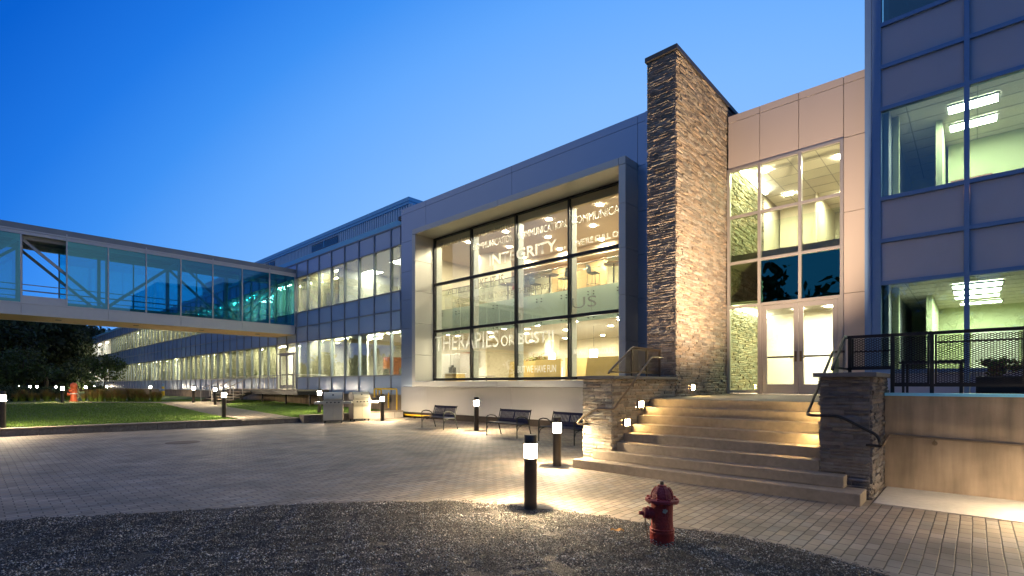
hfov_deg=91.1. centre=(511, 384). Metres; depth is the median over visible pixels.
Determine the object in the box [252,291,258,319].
window
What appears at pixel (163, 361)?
window
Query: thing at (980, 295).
ceiling panel light
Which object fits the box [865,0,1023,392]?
office block
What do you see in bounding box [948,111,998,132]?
ceiling panel light
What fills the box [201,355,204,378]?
window
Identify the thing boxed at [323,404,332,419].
door
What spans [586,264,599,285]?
bar stool
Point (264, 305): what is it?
window
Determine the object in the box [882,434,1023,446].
handrail
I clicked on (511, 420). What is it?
bench
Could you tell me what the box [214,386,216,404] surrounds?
bollard light
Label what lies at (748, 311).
cove light
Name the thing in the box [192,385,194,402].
bollard light
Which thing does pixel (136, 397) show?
ornamental grass
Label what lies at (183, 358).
window
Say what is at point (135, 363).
window
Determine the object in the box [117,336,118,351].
window
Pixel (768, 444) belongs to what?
staircase
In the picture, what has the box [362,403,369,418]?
door
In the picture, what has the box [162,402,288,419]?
path
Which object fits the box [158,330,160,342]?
window
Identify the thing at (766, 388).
door
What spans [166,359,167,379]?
window
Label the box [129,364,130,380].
window
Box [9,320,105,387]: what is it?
tree
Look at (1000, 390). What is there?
planter
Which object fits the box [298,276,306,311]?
window
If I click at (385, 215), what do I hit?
roof plant screen
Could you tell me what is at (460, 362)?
fridge
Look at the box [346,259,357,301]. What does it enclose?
window
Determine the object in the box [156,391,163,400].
ornamental grass
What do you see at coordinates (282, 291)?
window
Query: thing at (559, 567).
gravel bed
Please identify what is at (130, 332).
window
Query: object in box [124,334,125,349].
window
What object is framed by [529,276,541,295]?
bar stool
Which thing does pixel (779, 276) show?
window
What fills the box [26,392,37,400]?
ornamental grass
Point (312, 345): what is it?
window
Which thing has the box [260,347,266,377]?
window
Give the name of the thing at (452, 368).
coffee machine
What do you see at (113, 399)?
ornamental grass
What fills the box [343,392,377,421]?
barbecue
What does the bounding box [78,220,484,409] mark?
long wing
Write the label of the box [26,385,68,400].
shrub
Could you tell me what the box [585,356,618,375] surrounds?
booth seat
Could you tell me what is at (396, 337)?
window
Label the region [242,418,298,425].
curb
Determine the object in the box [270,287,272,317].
window
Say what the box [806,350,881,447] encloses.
handrail
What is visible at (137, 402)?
path
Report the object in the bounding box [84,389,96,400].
ornamental grass
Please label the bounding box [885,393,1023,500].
retaining wall
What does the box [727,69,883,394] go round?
entrance building
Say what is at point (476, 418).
bollard light
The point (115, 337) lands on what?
window
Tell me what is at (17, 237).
skybridge
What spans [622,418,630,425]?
step light
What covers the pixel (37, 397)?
ornamental grass
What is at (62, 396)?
bollard light
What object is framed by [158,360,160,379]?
window
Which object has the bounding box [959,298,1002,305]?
ceiling panel light
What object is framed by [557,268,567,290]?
bar stool
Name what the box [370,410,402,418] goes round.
wall
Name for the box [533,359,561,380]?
booth seat
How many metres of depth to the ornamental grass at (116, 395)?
36.59 m
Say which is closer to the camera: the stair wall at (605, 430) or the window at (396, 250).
the stair wall at (605, 430)
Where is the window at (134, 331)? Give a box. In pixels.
[134,331,135,347]
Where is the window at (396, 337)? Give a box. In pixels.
[392,330,400,374]
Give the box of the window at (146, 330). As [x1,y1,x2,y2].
[145,329,147,345]
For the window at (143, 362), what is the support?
in the long wing
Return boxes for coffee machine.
[448,365,455,372]
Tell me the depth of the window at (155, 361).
61.69 m
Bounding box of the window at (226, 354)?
[224,352,228,378]
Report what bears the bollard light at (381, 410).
on the plaza paving at (405, 458)
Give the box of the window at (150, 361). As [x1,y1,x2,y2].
[149,361,150,379]
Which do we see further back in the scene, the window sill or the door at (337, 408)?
the door at (337, 408)
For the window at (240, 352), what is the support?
in the long wing
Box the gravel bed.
[0,502,884,575]
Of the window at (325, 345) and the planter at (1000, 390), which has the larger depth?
the window at (325, 345)
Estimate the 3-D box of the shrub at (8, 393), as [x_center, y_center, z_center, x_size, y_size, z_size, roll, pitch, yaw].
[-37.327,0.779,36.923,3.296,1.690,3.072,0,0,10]
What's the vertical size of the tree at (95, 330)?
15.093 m
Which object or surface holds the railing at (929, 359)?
on the retaining wall at (976, 469)
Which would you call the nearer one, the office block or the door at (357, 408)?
the office block
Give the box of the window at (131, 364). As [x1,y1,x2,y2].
[131,364,132,380]
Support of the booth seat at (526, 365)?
on the glass front building at (451, 279)
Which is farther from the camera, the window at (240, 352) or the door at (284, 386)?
the window at (240, 352)
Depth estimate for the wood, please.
121.95 m
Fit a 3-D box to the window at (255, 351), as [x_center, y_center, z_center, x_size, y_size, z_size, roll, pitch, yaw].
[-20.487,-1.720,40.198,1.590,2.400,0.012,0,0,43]
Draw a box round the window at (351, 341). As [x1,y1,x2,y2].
[346,335,357,375]
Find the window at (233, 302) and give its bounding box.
[231,299,235,317]
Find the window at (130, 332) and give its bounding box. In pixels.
[129,332,130,348]
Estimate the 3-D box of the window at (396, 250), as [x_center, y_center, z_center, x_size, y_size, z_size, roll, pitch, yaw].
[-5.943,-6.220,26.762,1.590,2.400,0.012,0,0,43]
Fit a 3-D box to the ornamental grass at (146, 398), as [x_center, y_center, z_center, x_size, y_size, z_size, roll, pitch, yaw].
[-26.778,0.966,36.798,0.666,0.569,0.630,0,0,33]
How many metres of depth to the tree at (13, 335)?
72.36 m
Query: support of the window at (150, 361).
in the long wing
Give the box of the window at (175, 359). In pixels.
[174,358,176,379]
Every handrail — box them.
[577,356,662,424]
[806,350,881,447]
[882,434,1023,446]
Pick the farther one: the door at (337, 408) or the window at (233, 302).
the window at (233, 302)
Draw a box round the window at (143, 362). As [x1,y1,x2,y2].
[142,362,143,380]
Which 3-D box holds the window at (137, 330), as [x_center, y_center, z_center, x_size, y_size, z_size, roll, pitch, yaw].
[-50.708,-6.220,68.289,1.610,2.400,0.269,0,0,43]
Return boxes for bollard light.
[0,392,5,427]
[61,385,63,402]
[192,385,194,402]
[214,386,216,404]
[222,390,225,417]
[318,389,320,412]
[380,394,383,420]
[474,397,478,430]
[524,434,536,509]
[553,417,560,466]
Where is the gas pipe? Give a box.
[372,388,428,418]
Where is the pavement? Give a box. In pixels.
[873,486,1023,522]
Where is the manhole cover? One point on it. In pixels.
(180, 442)
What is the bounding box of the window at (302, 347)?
[298,342,306,376]
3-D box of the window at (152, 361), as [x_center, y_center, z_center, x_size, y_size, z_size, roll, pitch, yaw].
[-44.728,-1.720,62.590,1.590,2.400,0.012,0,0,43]
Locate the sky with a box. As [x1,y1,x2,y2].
[0,0,883,329]
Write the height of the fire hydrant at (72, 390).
1.380 m
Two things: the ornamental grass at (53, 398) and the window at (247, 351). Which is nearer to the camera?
the ornamental grass at (53, 398)
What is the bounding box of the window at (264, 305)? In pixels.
[260,289,266,319]
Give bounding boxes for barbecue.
[314,392,351,422]
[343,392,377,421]
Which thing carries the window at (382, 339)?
in the long wing
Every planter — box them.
[524,352,562,376]
[976,353,1023,393]
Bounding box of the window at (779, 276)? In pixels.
[761,255,797,302]
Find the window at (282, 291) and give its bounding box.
[278,283,285,316]
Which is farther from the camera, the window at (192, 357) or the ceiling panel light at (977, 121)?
the window at (192, 357)
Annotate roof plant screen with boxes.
[201,197,422,294]
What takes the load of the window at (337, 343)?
in the long wing
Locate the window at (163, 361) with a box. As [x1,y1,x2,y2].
[162,360,164,379]
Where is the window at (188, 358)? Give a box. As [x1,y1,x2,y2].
[187,357,189,379]
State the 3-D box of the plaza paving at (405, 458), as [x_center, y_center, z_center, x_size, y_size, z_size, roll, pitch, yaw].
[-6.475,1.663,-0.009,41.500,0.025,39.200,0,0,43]
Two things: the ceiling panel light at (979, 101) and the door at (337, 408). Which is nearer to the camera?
the ceiling panel light at (979, 101)
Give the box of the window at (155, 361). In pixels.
[155,361,156,379]
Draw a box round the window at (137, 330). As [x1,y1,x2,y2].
[137,330,138,346]
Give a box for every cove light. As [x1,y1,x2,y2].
[737,308,767,317]
[740,170,767,194]
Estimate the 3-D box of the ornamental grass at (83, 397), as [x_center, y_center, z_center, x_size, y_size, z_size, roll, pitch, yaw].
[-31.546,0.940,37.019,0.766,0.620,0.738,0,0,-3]
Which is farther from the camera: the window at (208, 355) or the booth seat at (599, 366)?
the window at (208, 355)
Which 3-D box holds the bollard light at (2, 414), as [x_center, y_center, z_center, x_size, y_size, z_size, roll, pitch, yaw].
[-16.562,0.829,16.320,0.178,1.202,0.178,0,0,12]
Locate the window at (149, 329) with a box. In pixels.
[149,329,150,344]
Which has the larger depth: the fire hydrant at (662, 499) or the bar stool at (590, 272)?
the bar stool at (590, 272)
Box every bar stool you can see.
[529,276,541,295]
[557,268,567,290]
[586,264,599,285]
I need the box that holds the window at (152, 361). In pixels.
[152,361,153,379]
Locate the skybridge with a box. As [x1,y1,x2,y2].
[0,220,295,337]
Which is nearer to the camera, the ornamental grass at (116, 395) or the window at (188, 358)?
the ornamental grass at (116, 395)
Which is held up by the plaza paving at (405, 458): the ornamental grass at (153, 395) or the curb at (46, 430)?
the curb at (46, 430)
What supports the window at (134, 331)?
in the long wing
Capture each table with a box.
[499,282,513,299]
[541,273,558,292]
[603,261,618,282]
[899,360,963,392]
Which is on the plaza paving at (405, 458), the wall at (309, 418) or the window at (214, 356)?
the wall at (309, 418)
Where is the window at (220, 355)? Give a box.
[218,352,222,378]
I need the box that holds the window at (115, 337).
[115,337,116,351]
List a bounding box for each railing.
[608,346,660,376]
[831,326,1023,392]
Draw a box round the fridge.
[442,353,469,377]
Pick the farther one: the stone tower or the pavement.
the stone tower
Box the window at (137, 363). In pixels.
[137,363,138,380]
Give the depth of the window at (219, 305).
45.90 m
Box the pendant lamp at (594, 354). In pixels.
[590,349,596,356]
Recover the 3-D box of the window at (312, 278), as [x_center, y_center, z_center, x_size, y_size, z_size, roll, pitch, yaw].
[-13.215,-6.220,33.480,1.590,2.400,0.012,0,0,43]
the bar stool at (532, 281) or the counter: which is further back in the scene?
the counter
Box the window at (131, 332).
[131,332,132,348]
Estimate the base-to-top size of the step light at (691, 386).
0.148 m
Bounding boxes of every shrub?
[0,384,33,401]
[0,384,41,399]
[3,385,42,400]
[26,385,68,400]
[86,380,108,392]
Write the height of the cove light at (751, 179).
0.070 m
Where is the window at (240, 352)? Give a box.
[238,350,242,377]
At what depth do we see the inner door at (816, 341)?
15.60 m
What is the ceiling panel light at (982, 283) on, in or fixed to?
attached to the office block
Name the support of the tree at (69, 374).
on the lawn at (167, 397)
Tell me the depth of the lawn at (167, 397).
41.91 m
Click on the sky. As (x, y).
(244, 130)
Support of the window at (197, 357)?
in the long wing
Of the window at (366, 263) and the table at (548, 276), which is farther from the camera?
the window at (366, 263)
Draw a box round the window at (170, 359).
[170,359,171,379]
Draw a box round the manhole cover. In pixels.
[165,441,199,443]
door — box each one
[280,354,286,388]
[287,353,292,388]
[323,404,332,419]
[333,404,342,419]
[353,404,361,418]
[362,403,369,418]
[762,302,798,393]
[799,299,837,393]
[805,329,828,383]
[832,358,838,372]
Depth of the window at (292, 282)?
35.70 m
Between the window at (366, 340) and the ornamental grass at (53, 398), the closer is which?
the window at (366, 340)
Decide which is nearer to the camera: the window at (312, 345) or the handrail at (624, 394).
the handrail at (624, 394)
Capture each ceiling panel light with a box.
[946,90,1000,115]
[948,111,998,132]
[951,279,1004,288]
[952,285,1002,294]
[953,292,1000,299]
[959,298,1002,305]
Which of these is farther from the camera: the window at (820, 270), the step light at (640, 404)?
the window at (820, 270)
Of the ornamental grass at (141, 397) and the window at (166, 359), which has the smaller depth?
the ornamental grass at (141, 397)
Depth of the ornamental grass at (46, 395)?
37.74 m
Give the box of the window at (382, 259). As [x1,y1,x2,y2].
[375,249,389,294]
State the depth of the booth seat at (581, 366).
21.60 m
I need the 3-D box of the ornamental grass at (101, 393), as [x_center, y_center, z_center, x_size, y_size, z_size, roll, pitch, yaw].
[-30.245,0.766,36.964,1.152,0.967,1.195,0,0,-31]
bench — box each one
[421,405,457,429]
[486,408,531,438]
[538,411,583,445]
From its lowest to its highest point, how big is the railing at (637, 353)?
0.673 m
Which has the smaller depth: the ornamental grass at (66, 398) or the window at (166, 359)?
the ornamental grass at (66, 398)
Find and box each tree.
[0,296,64,385]
[0,345,59,386]
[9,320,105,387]
[44,360,102,396]
[50,325,106,389]
[74,350,128,385]
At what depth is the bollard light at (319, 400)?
24.92 m
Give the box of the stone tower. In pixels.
[645,43,763,396]
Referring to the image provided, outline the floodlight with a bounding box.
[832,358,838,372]
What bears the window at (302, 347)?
in the long wing
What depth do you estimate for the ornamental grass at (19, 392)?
37.12 m
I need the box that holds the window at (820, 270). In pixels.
[802,249,839,297]
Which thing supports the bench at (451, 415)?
on the plaza paving at (405, 458)
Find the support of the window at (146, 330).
in the long wing
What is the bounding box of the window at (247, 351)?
[245,349,250,377]
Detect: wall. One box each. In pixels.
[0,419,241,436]
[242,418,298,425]
[299,413,356,422]
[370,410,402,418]
[577,376,677,456]
[813,372,889,499]
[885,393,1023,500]
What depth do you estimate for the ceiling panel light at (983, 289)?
12.15 m
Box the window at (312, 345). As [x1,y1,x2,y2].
[308,340,317,376]
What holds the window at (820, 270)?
in the entrance building at (807, 264)
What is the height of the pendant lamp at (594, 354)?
1.650 m
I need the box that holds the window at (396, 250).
[392,246,399,291]
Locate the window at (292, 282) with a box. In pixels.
[287,280,293,314]
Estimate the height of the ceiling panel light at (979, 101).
0.050 m
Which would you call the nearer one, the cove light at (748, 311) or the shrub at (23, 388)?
the cove light at (748, 311)
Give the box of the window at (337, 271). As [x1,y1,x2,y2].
[332,264,343,304]
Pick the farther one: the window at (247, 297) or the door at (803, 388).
the window at (247, 297)
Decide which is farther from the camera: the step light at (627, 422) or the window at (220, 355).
the window at (220, 355)
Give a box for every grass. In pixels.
[10,393,20,401]
[13,389,27,400]
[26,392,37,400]
[35,393,41,400]
[39,389,52,400]
[51,392,58,400]
[60,389,69,400]
[79,394,86,401]
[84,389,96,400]
[90,393,97,401]
[93,389,107,401]
[107,389,121,401]
[111,390,124,401]
[120,394,127,401]
[122,388,136,400]
[130,389,142,401]
[136,391,146,401]
[143,394,149,401]
[147,391,158,400]
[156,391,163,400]
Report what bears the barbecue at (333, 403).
on the plaza paving at (405, 458)
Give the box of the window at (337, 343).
[332,337,343,375]
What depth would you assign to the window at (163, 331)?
59.32 m
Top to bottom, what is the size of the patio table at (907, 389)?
0.725 m
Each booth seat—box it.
[508,361,535,380]
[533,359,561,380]
[565,358,586,387]
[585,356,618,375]
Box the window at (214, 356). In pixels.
[212,353,216,378]
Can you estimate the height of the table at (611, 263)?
1.070 m
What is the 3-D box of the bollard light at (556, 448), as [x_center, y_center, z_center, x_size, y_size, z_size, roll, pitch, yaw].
[0.913,1.157,10.184,0.178,0.987,0.178,0,0,18]
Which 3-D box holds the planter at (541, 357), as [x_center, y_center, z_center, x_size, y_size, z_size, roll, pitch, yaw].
[1.424,-0.754,24.546,2.966,2.138,1.188,0,0,43]
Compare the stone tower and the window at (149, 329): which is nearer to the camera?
the stone tower
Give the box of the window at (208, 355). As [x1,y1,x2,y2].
[207,354,210,378]
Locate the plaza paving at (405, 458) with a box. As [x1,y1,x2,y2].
[0,417,1023,575]
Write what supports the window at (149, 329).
in the long wing
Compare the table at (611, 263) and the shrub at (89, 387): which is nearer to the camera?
the table at (611, 263)
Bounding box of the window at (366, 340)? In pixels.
[360,333,372,375]
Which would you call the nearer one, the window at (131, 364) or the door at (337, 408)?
the door at (337, 408)
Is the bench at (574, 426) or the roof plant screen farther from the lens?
the roof plant screen
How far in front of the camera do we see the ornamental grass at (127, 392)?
37.85 m
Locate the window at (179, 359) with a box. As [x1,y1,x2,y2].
[178,358,180,379]
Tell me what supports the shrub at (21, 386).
on the lawn at (167, 397)
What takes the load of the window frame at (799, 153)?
in the entrance building at (807, 264)
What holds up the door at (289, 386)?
in the long wing
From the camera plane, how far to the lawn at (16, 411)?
24.03 m
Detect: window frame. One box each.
[433,181,618,380]
[727,138,843,393]
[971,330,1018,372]
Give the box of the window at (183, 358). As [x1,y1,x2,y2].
[182,357,184,379]
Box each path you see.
[6,401,211,403]
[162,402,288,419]
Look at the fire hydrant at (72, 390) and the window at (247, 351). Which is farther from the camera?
the window at (247, 351)
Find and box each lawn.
[2,391,252,406]
[6,401,376,426]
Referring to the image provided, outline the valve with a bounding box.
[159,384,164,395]
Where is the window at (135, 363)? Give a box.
[134,363,135,380]
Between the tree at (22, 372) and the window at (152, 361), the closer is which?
the tree at (22, 372)
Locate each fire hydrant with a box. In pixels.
[67,383,77,401]
[639,481,678,545]
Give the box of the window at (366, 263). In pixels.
[360,254,372,298]
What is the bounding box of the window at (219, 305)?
[218,303,222,316]
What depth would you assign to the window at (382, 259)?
27.94 m
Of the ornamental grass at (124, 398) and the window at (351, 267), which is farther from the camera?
the ornamental grass at (124, 398)
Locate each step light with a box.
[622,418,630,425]
[636,401,643,407]
[689,384,694,389]
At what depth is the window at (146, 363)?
64.98 m
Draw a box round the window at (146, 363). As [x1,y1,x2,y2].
[145,362,147,379]
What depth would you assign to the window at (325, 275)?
32.40 m
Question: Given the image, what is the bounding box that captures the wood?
[0,375,64,389]
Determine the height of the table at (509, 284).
1.070 m
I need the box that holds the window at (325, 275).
[320,268,330,306]
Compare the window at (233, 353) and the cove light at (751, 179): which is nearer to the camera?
the cove light at (751, 179)
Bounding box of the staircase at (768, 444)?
[573,394,865,506]
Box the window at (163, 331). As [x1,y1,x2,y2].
[162,330,164,341]
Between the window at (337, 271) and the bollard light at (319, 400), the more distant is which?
the window at (337, 271)
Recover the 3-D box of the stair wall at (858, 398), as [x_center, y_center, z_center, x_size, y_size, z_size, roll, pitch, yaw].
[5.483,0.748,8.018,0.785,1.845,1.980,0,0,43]
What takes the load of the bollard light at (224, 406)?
on the lawn at (16, 411)
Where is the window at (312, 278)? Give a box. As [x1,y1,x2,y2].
[308,272,317,309]
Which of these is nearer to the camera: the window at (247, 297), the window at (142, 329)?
the window at (247, 297)
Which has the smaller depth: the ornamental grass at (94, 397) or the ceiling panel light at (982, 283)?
the ceiling panel light at (982, 283)
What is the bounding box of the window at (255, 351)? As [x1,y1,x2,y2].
[252,348,258,377]
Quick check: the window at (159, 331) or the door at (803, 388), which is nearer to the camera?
the door at (803, 388)
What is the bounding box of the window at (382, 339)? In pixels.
[375,331,389,374]
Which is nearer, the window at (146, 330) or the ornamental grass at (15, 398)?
the ornamental grass at (15, 398)
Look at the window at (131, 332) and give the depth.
70.75 m
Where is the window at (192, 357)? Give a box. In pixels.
[191,356,194,378]
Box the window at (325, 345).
[320,339,330,375]
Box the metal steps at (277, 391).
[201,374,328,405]
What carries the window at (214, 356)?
in the long wing
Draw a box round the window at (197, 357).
[196,355,199,378]
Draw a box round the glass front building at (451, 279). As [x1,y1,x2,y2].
[398,111,647,429]
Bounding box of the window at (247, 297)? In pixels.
[245,294,249,318]
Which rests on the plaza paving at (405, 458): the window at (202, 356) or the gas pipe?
the gas pipe
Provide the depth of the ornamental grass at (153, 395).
36.73 m
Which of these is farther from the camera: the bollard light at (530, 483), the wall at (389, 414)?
the wall at (389, 414)
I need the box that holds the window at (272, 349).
[269,346,275,377]
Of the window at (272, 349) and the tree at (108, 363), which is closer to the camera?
the window at (272, 349)
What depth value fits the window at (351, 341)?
30.12 m
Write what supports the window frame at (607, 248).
in the glass front building at (451, 279)
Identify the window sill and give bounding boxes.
[950,173,992,182]
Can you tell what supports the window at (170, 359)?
in the long wing
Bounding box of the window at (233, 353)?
[231,351,235,378]
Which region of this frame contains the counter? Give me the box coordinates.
[444,373,465,377]
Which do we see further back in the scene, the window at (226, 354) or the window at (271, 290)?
the window at (226, 354)
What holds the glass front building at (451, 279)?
on the ground
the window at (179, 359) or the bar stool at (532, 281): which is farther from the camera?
the window at (179, 359)
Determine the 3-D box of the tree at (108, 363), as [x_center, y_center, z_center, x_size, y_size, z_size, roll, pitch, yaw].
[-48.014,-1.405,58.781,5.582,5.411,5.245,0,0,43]
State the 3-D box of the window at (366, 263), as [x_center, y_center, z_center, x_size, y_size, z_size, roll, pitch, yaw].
[-8.367,-6.220,29.002,1.590,2.400,0.012,0,0,43]
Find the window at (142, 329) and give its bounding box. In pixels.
[142,329,143,345]
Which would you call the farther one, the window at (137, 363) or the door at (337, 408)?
the window at (137, 363)

